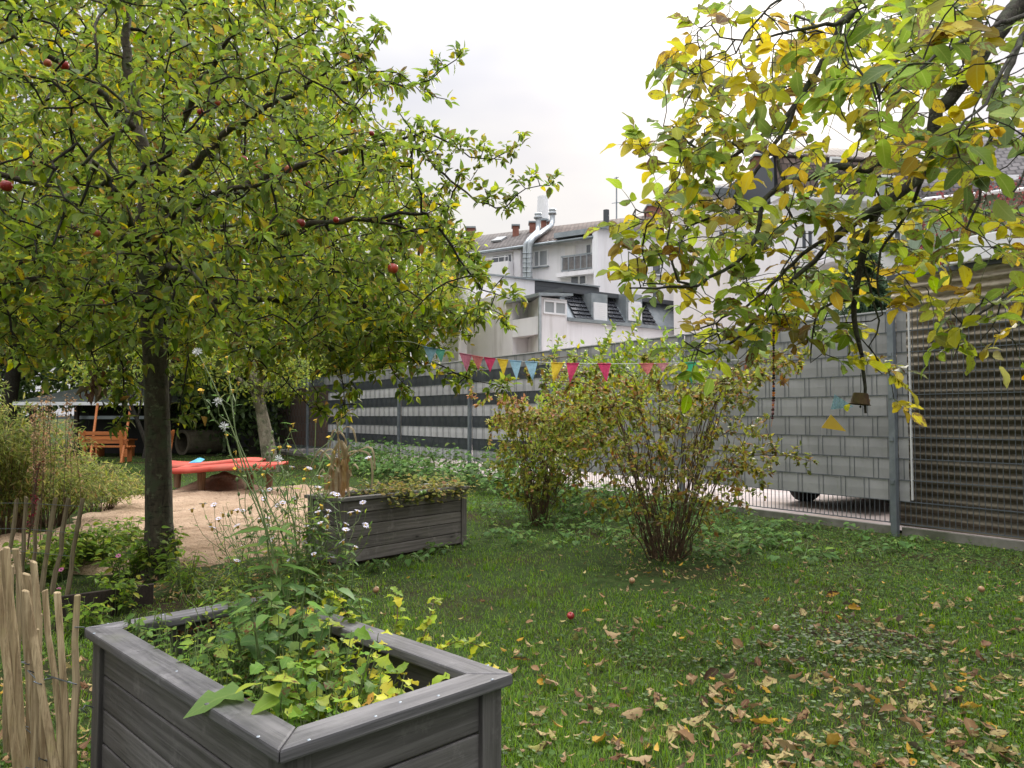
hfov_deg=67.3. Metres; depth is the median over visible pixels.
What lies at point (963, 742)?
fallen leaf
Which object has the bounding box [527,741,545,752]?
fallen leaf
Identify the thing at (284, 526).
sow thistle
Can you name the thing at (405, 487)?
trailing vine
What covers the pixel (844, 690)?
fallen leaf
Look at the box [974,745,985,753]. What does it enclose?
fallen leaf
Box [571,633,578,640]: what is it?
fallen leaf
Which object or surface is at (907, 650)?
fallen leaf
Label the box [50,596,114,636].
herb clump
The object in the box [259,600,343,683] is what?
weed clump
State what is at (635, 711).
fallen leaf
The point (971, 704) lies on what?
fallen leaf
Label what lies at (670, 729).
fallen leaf
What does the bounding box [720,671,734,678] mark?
fallen leaf
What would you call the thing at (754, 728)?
fallen leaf
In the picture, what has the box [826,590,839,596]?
fallen leaf
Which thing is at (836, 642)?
fallen leaf
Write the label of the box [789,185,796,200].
window
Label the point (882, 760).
fallen leaf
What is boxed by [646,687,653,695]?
fallen leaf
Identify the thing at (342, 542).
aster
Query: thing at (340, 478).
withered maize
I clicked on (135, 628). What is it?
weed clump
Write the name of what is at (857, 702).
fallen leaf
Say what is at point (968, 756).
fallen leaf
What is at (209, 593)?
leafy weed
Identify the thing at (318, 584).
leafy weed
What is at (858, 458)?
privacy fence
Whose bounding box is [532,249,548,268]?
window
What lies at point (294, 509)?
leafy weed
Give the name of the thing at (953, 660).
fallen leaf
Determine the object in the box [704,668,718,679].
fallen leaf
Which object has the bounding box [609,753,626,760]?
fallen leaf
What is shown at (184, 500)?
sand pit
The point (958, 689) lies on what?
fallen leaf
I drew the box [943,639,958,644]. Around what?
fallen leaf
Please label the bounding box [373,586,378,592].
windfall apple
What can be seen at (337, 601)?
yellow spray
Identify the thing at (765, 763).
fallen leaf
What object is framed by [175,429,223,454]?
play tunnel
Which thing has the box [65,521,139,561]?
herb clump
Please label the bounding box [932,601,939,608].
fallen leaf
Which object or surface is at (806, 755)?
fallen leaf
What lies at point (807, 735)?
fallen leaf
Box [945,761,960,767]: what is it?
fallen leaf
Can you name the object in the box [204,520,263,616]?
leafy weed
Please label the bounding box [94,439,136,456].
wooden table
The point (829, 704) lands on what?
fallen leaf
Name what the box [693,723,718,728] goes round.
fallen leaf
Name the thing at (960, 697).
fallen leaf
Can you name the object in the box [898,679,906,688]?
fallen leaf
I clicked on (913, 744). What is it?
fallen leaf
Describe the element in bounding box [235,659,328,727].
weed clump
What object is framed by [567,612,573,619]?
windfall apple
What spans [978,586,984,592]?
windfall apple
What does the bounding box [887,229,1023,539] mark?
corrugated shed
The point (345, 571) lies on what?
leafy weed
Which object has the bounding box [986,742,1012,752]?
fallen leaf
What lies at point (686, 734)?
fallen leaf
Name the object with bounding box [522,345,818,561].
deciduous shrub
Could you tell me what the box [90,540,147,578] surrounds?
herb clump
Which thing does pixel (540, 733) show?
fallen leaf
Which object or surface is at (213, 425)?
evergreen tree
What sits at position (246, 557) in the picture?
leafy weed
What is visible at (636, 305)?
window
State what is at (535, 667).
fallen leaf
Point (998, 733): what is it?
fallen leaf
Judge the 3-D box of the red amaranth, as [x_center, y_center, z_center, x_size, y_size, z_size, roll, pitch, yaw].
[-3.210,0.813,5.170,0.127,0.593,0.073,0,-2,0]
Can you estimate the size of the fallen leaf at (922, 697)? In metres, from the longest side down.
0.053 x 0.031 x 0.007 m
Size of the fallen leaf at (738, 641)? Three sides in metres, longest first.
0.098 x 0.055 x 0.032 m
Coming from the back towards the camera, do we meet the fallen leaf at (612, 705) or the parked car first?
the parked car
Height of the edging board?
0.252 m
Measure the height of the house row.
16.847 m
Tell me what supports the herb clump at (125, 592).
on the ground at (612, 581)
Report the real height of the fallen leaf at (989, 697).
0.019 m
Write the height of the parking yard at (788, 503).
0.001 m
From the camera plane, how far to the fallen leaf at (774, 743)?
2.88 m
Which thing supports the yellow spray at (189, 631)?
on the raised bed at (146, 696)
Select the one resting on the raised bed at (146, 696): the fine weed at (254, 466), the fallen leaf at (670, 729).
the fine weed at (254, 466)
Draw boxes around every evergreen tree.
[0,304,83,448]
[47,271,200,446]
[109,312,270,453]
[177,291,344,455]
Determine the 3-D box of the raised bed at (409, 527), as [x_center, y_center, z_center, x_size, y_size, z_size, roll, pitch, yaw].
[-1.115,1.276,7.136,0.524,0.588,1.560,-2,-3,40]
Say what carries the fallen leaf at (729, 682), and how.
on the ground at (612, 581)
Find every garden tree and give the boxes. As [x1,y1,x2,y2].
[0,0,189,453]
[0,173,97,439]
[5,0,393,458]
[91,231,268,387]
[242,102,461,384]
[257,277,413,423]
[366,193,487,364]
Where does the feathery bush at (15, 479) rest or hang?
on the ground at (612, 581)
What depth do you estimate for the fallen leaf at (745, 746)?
2.86 m
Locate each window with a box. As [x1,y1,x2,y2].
[491,253,512,262]
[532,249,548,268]
[543,299,566,315]
[570,276,587,284]
[585,243,591,254]
[593,302,606,320]
[628,301,641,320]
[651,265,661,276]
[717,186,732,196]
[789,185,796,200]
[800,229,816,252]
[830,157,841,161]
[876,175,895,196]
[885,229,901,251]
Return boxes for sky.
[0,0,1023,416]
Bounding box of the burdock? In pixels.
[183,624,345,718]
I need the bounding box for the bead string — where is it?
[771,306,774,426]
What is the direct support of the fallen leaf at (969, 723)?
on the ground at (612, 581)
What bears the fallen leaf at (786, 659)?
on the ground at (612, 581)
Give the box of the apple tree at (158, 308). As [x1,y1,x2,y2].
[0,0,563,580]
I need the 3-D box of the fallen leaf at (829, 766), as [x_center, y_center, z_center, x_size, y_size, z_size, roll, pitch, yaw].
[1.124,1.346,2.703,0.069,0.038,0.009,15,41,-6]
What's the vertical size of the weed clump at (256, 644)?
0.388 m
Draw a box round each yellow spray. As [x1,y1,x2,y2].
[177,621,230,638]
[322,590,359,622]
[384,586,410,634]
[415,596,442,642]
[436,634,490,656]
[467,654,499,668]
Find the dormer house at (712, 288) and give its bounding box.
[663,153,761,340]
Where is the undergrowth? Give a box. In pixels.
[304,437,927,570]
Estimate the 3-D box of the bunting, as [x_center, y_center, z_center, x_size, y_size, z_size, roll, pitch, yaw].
[0.404,-0.156,5.611,2.523,0.316,0.056,0,-2,0]
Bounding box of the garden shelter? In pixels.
[13,389,197,455]
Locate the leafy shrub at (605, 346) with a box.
[516,307,715,504]
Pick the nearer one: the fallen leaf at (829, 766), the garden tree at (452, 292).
the fallen leaf at (829, 766)
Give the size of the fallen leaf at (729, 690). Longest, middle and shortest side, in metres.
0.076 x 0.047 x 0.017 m
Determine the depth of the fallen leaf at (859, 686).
3.45 m
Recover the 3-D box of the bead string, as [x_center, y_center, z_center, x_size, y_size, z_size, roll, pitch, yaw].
[1.428,-0.115,4.208,0.034,0.696,0.020,0,-2,0]
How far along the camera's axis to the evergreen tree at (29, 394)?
27.48 m
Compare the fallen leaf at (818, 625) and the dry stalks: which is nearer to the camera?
the fallen leaf at (818, 625)
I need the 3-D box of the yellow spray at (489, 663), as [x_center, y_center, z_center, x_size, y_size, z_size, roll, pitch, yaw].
[-0.194,0.951,2.556,0.317,0.100,0.070,0,-2,-11]
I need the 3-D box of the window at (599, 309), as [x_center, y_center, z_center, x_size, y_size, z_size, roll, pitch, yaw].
[3.665,-2.990,31.912,0.705,0.758,0.075,2,-3,-35]
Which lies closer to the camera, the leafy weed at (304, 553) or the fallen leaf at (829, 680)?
the leafy weed at (304, 553)
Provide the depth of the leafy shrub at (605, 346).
9.22 m
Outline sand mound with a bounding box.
[175,471,261,490]
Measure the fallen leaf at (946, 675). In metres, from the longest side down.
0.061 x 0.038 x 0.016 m
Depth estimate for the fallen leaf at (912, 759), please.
2.72 m
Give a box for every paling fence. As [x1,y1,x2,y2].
[0,547,93,767]
[8,496,84,594]
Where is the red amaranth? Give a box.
[26,460,44,549]
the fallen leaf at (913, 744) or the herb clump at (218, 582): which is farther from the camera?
the herb clump at (218, 582)
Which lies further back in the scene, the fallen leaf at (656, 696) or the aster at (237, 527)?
the fallen leaf at (656, 696)
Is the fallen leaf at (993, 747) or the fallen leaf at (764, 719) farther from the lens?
the fallen leaf at (764, 719)
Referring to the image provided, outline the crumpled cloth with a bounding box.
[189,458,204,462]
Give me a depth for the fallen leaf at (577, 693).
3.38 m
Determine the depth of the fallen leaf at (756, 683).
3.48 m
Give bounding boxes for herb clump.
[1,534,92,582]
[26,522,109,570]
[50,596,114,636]
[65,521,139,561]
[87,568,147,614]
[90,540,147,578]
[92,516,144,544]
[132,525,189,580]
[151,547,209,594]
[177,569,242,595]
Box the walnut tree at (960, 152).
[583,0,1023,426]
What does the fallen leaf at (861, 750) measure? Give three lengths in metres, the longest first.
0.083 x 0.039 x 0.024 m
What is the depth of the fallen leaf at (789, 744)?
2.84 m
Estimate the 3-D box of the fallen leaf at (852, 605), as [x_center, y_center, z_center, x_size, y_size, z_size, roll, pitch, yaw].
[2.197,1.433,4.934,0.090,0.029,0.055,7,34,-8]
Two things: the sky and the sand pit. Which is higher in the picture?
the sky
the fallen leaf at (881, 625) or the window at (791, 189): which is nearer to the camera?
the fallen leaf at (881, 625)
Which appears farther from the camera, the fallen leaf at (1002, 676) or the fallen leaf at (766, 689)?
the fallen leaf at (1002, 676)
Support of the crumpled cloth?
on the wave table at (179, 468)
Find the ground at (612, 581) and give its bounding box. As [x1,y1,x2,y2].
[0,417,1023,767]
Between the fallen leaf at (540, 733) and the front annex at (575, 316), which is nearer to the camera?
the fallen leaf at (540, 733)
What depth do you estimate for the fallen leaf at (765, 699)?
3.28 m
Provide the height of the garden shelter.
2.112 m
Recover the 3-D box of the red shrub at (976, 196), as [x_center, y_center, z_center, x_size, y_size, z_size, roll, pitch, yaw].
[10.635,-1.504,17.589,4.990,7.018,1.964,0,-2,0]
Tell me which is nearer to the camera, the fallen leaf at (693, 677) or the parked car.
the fallen leaf at (693, 677)
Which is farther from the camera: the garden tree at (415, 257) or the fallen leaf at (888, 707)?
the garden tree at (415, 257)
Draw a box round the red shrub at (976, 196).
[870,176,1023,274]
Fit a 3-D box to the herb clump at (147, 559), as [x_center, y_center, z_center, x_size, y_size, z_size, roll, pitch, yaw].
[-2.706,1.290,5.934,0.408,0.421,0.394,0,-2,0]
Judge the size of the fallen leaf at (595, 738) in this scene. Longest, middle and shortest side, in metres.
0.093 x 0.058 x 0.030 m
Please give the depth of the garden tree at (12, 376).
24.74 m
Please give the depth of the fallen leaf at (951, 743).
2.86 m
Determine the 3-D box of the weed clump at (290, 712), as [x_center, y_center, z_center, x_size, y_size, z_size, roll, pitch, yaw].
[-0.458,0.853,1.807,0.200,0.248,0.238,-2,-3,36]
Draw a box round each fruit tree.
[56,327,182,446]
[182,321,326,471]
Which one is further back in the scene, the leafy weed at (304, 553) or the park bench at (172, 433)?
the park bench at (172, 433)
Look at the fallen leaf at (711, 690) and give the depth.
3.41 m
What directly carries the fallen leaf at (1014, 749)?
on the ground at (612, 581)
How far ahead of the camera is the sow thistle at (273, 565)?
2.54 m
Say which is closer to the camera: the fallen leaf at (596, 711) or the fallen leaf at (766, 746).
the fallen leaf at (766, 746)
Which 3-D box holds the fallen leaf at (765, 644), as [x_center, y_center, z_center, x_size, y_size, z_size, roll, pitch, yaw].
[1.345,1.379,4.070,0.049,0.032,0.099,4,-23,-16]
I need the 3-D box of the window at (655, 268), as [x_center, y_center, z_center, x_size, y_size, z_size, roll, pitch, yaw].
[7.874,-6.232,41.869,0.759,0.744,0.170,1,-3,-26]
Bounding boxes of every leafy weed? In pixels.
[179,549,244,609]
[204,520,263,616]
[219,502,267,659]
[257,477,313,629]
[259,437,308,602]
[275,497,342,608]
[282,479,324,602]
[299,466,342,614]
[323,554,386,625]
[332,509,372,619]
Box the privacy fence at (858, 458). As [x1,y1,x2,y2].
[274,295,1023,537]
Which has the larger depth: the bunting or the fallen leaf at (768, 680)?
the bunting
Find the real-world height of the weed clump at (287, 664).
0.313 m
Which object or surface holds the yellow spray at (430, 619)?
on the raised bed at (146, 696)
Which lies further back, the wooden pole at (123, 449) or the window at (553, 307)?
the window at (553, 307)
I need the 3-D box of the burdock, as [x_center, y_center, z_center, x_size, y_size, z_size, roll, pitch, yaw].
[-0.758,0.867,2.183,0.459,0.240,0.797,0,-2,0]
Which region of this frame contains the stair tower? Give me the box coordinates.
[592,209,673,300]
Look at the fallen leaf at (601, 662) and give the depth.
3.81 m
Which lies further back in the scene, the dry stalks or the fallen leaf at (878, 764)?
the dry stalks
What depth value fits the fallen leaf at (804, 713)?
3.16 m
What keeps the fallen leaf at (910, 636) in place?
on the ground at (612, 581)
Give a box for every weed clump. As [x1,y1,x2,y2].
[124,608,170,646]
[128,612,238,676]
[151,620,257,692]
[176,640,284,702]
[181,595,297,683]
[188,578,329,683]
[208,587,355,706]
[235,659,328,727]
[250,618,396,723]
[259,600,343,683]
[279,692,346,727]
[296,627,407,703]
[302,661,429,720]
[372,672,449,702]
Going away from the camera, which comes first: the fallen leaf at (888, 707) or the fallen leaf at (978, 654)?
the fallen leaf at (888, 707)
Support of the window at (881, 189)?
in the mansard house at (831, 155)
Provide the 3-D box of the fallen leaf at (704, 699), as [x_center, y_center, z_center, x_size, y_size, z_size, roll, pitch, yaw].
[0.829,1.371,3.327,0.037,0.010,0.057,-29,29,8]
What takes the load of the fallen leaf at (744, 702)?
on the ground at (612, 581)
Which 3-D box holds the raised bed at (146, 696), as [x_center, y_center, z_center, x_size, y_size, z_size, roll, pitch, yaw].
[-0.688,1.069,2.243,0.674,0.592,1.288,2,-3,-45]
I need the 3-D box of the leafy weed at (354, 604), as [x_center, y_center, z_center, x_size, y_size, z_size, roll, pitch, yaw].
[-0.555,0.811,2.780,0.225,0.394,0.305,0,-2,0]
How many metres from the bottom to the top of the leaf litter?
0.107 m
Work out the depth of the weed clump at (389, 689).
1.92 m
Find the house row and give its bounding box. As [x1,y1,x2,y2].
[421,177,672,364]
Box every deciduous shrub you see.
[466,386,609,525]
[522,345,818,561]
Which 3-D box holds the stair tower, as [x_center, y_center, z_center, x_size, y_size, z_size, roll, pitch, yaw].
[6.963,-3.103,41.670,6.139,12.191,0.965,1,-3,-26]
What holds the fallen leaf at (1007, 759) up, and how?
on the ground at (612, 581)
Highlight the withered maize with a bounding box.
[310,409,375,496]
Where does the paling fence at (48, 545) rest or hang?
on the ground at (612, 581)
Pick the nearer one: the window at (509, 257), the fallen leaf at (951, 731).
the fallen leaf at (951, 731)
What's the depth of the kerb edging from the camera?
8.26 m
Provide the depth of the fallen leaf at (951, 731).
2.95 m
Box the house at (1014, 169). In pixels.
[901,129,1023,272]
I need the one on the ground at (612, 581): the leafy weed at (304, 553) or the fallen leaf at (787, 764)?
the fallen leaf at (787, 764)
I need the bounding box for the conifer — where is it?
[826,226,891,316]
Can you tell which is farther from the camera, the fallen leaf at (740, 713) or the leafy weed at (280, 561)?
the fallen leaf at (740, 713)
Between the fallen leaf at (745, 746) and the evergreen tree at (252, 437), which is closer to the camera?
the fallen leaf at (745, 746)
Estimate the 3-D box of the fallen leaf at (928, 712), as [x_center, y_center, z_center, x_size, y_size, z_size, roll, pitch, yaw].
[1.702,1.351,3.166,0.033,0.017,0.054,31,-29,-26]
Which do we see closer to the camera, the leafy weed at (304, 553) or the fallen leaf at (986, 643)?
the leafy weed at (304, 553)
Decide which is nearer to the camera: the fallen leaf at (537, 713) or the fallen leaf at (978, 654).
the fallen leaf at (537, 713)
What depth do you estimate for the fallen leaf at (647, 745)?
2.87 m
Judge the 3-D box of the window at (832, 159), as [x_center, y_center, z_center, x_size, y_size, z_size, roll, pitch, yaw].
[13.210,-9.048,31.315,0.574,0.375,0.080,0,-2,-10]
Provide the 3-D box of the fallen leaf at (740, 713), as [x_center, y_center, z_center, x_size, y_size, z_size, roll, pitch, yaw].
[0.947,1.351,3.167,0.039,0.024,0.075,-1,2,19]
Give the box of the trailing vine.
[350,470,479,507]
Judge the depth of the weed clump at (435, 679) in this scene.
2.03 m
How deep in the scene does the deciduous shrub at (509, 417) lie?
8.73 m
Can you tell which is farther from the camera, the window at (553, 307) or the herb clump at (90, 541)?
the window at (553, 307)
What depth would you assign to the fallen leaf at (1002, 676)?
3.60 m
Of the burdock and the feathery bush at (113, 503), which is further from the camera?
the feathery bush at (113, 503)
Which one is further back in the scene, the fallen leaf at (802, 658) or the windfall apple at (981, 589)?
the windfall apple at (981, 589)
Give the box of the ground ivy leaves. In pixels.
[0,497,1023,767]
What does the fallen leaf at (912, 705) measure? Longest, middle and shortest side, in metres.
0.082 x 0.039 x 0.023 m
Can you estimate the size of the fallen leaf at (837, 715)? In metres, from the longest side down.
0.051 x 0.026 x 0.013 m
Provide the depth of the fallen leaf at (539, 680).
3.55 m
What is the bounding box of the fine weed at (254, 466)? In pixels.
[227,430,318,624]
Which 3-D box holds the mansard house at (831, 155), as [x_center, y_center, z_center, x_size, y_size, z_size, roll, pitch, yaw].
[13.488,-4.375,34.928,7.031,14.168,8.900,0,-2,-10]
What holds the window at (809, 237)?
in the mansard house at (831, 155)
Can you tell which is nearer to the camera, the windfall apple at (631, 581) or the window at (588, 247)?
the windfall apple at (631, 581)
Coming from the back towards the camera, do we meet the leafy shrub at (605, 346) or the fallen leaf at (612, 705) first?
the leafy shrub at (605, 346)
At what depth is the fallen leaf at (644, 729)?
3.00 m
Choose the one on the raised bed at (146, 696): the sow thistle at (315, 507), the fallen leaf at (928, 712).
the sow thistle at (315, 507)
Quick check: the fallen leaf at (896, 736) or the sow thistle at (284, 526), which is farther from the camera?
the fallen leaf at (896, 736)
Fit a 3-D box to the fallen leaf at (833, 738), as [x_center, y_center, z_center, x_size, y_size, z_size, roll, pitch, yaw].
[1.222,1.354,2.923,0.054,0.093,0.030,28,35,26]
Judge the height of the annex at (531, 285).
7.709 m
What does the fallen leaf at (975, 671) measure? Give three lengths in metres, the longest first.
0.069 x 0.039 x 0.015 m
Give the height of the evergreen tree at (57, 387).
7.354 m
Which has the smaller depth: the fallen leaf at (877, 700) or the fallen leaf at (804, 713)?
the fallen leaf at (804, 713)
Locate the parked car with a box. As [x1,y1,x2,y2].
[789,491,888,503]
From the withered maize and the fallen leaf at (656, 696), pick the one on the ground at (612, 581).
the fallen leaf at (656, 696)
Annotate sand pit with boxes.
[0,484,357,574]
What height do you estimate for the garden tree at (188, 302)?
12.030 m
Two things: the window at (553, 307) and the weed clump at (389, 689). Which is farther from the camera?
the window at (553, 307)
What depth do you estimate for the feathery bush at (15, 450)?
7.62 m
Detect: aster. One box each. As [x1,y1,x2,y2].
[188,466,293,629]
[286,456,370,615]
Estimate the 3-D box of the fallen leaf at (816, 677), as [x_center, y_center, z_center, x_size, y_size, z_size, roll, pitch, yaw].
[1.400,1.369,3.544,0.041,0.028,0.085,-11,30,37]
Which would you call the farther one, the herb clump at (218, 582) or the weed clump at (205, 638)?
the herb clump at (218, 582)
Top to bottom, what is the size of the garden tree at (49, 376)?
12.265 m
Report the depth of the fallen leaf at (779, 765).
2.70 m
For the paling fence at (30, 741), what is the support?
on the ground at (612, 581)
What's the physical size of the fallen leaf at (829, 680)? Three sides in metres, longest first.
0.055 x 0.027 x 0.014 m
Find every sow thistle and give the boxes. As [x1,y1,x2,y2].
[192,348,324,693]
[198,355,320,654]
[232,414,357,615]
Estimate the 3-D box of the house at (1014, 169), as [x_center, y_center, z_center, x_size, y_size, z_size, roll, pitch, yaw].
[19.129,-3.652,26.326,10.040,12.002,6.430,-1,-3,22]
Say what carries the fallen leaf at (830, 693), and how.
on the ground at (612, 581)
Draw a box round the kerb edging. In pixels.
[277,451,1023,550]
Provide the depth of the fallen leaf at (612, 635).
4.29 m
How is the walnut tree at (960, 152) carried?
on the ground at (612, 581)
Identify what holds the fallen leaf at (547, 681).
on the ground at (612, 581)
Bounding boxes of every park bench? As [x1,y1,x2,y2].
[78,431,135,462]
[171,430,174,448]
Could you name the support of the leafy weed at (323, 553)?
on the raised bed at (146, 696)
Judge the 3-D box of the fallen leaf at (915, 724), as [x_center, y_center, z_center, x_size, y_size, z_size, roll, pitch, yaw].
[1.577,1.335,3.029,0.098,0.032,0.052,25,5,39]
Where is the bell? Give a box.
[848,373,870,407]
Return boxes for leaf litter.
[0,456,1023,767]
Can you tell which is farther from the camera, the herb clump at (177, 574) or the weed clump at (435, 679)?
the herb clump at (177, 574)
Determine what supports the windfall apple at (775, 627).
on the ground at (612, 581)
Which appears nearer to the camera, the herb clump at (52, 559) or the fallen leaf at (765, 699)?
the fallen leaf at (765, 699)
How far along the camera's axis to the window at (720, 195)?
34.65 m
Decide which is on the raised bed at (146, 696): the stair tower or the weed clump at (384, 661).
the weed clump at (384, 661)
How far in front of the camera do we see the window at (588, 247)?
44.36 m
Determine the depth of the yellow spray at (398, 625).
2.58 m
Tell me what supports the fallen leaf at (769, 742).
on the ground at (612, 581)
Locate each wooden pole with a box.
[89,403,98,461]
[120,406,130,462]
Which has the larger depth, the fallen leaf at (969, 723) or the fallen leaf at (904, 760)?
the fallen leaf at (969, 723)
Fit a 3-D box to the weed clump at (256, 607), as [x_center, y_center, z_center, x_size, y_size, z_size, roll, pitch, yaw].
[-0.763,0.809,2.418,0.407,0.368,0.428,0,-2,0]
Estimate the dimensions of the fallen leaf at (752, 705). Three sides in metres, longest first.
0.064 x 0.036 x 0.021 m
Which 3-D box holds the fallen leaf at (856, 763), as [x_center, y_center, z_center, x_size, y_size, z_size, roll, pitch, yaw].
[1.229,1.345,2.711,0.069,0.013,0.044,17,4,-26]
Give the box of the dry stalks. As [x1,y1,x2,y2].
[26,387,83,545]
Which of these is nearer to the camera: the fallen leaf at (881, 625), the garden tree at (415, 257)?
the fallen leaf at (881, 625)
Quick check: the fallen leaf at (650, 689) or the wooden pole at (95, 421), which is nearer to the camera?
the fallen leaf at (650, 689)
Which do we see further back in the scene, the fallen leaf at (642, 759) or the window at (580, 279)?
the window at (580, 279)
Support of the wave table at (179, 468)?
on the sand pit
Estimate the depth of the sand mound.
12.64 m
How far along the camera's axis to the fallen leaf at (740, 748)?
2.81 m
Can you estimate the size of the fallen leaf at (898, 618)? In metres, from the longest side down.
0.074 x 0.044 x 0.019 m
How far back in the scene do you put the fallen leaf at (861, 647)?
3.99 m
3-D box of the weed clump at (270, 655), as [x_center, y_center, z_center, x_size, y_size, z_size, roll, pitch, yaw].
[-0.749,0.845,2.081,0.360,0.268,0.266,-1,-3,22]
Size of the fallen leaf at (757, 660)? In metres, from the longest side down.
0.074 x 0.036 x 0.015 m
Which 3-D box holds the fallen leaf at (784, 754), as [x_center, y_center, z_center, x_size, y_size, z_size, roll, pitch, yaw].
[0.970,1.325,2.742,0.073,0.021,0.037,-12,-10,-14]
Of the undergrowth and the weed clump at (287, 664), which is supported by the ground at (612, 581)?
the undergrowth
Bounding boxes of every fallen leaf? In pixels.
[511,656,529,660]
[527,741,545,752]
[528,707,546,715]
[531,665,538,670]
[536,729,548,735]
[537,678,543,684]
[545,679,558,685]
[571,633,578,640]
[574,689,583,696]
[592,731,605,742]
[593,707,601,714]
[594,657,605,665]
[604,629,620,638]
[604,703,619,707]
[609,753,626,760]
[621,707,642,720]
[627,755,651,764]
[639,725,652,731]
[641,742,651,749]
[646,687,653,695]
[653,691,659,703]
[655,701,667,710]
[666,725,677,742]
[672,729,694,743]
[680,715,704,725]
[689,673,696,685]
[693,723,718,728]
[700,695,707,705]
[703,720,715,731]
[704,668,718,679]
[709,686,720,695]
[714,681,726,689]
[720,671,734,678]
[723,676,737,685]
[723,686,736,694]
[726,704,738,716]
[732,637,743,650]
[736,742,753,748]
[737,708,745,717]
[738,746,745,754]
[740,699,749,708]
[750,702,761,708]
[750,715,772,723]
[750,726,759,733]
[751,678,763,684]
[754,656,760,666]
[760,642,771,647]
[760,676,776,689]
[761,760,769,766]
[762,686,770,692]
[762,696,769,704]
[762,735,772,745]
[763,743,769,749]
[773,738,782,750]
[773,759,783,767]
[777,739,801,749]
[777,750,793,760]
[777,760,790,767]
[779,657,794,665]
[795,730,811,738]
[797,709,807,720]
[798,656,809,660]
[799,608,806,615]
[802,749,814,758]
[811,622,819,630]
[812,672,820,687]
[812,761,824,767]
[823,764,838,767]
[824,678,833,682]
[824,702,834,707]
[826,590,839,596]
[826,733,841,747]
[827,638,840,643]
[828,692,843,696]
[831,713,842,717]
[838,686,850,693]
[847,682,864,692]
[848,602,860,609]
[850,747,867,755]
[852,699,861,706]
[853,760,865,767]
[854,645,871,651]
[869,694,881,706]
[869,763,887,766]
[871,758,885,767]
[872,622,884,629]
[878,704,896,711]
[893,734,904,740]
[894,757,908,766]
[896,614,904,621]
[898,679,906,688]
[898,717,923,733]
[899,648,917,655]
[905,633,917,638]
[908,698,918,712]
[908,741,924,754]
[909,758,916,764]
[919,694,925,702]
[919,710,931,714]
[925,657,933,661]
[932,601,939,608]
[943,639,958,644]
[943,672,954,681]
[944,693,962,702]
[944,742,962,746]
[945,740,966,746]
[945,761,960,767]
[946,727,967,737]
[948,658,957,668]
[955,686,963,691]
[959,748,974,759]
[960,701,982,708]
[964,717,978,739]
[967,669,977,676]
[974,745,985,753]
[975,648,986,662]
[981,640,991,645]
[983,693,1002,699]
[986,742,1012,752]
[989,729,1009,738]
[990,673,1010,678]
[998,751,1018,763]
[1011,744,1020,758]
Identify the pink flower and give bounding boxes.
[56,554,120,588]
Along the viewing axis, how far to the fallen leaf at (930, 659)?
3.85 m
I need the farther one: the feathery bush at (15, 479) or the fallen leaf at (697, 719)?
the feathery bush at (15, 479)
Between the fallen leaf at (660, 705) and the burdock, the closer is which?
the burdock
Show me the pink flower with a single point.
(116, 556)
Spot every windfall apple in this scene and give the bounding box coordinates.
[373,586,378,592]
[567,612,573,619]
[629,577,634,583]
[772,624,779,632]
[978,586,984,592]
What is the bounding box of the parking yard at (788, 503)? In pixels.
[276,446,1023,540]
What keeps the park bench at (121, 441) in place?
on the ground at (612, 581)
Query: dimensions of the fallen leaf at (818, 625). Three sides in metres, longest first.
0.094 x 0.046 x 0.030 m
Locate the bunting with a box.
[395,341,715,382]
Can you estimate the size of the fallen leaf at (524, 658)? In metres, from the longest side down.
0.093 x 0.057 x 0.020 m
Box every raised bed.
[85,596,511,767]
[304,483,469,567]
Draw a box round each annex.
[427,287,673,437]
[429,273,599,362]
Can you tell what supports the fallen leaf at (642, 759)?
on the ground at (612, 581)
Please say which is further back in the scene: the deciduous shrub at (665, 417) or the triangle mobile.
the deciduous shrub at (665, 417)
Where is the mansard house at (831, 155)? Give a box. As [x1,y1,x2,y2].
[727,142,916,327]
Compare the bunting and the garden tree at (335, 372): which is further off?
the garden tree at (335, 372)
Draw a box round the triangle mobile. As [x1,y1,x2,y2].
[821,384,845,430]
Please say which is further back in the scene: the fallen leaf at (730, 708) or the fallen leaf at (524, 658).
the fallen leaf at (524, 658)
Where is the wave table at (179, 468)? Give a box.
[172,457,287,490]
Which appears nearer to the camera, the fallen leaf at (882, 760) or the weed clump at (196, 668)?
the weed clump at (196, 668)
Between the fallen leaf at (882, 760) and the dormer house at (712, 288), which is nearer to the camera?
the fallen leaf at (882, 760)
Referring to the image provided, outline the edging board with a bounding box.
[55,583,153,631]
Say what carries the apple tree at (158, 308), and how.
on the ground at (612, 581)
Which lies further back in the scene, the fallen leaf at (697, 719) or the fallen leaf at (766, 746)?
the fallen leaf at (697, 719)
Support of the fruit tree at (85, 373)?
on the ground at (612, 581)
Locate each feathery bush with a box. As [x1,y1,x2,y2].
[0,378,57,464]
[0,385,111,534]
[4,439,144,526]
[51,460,144,511]

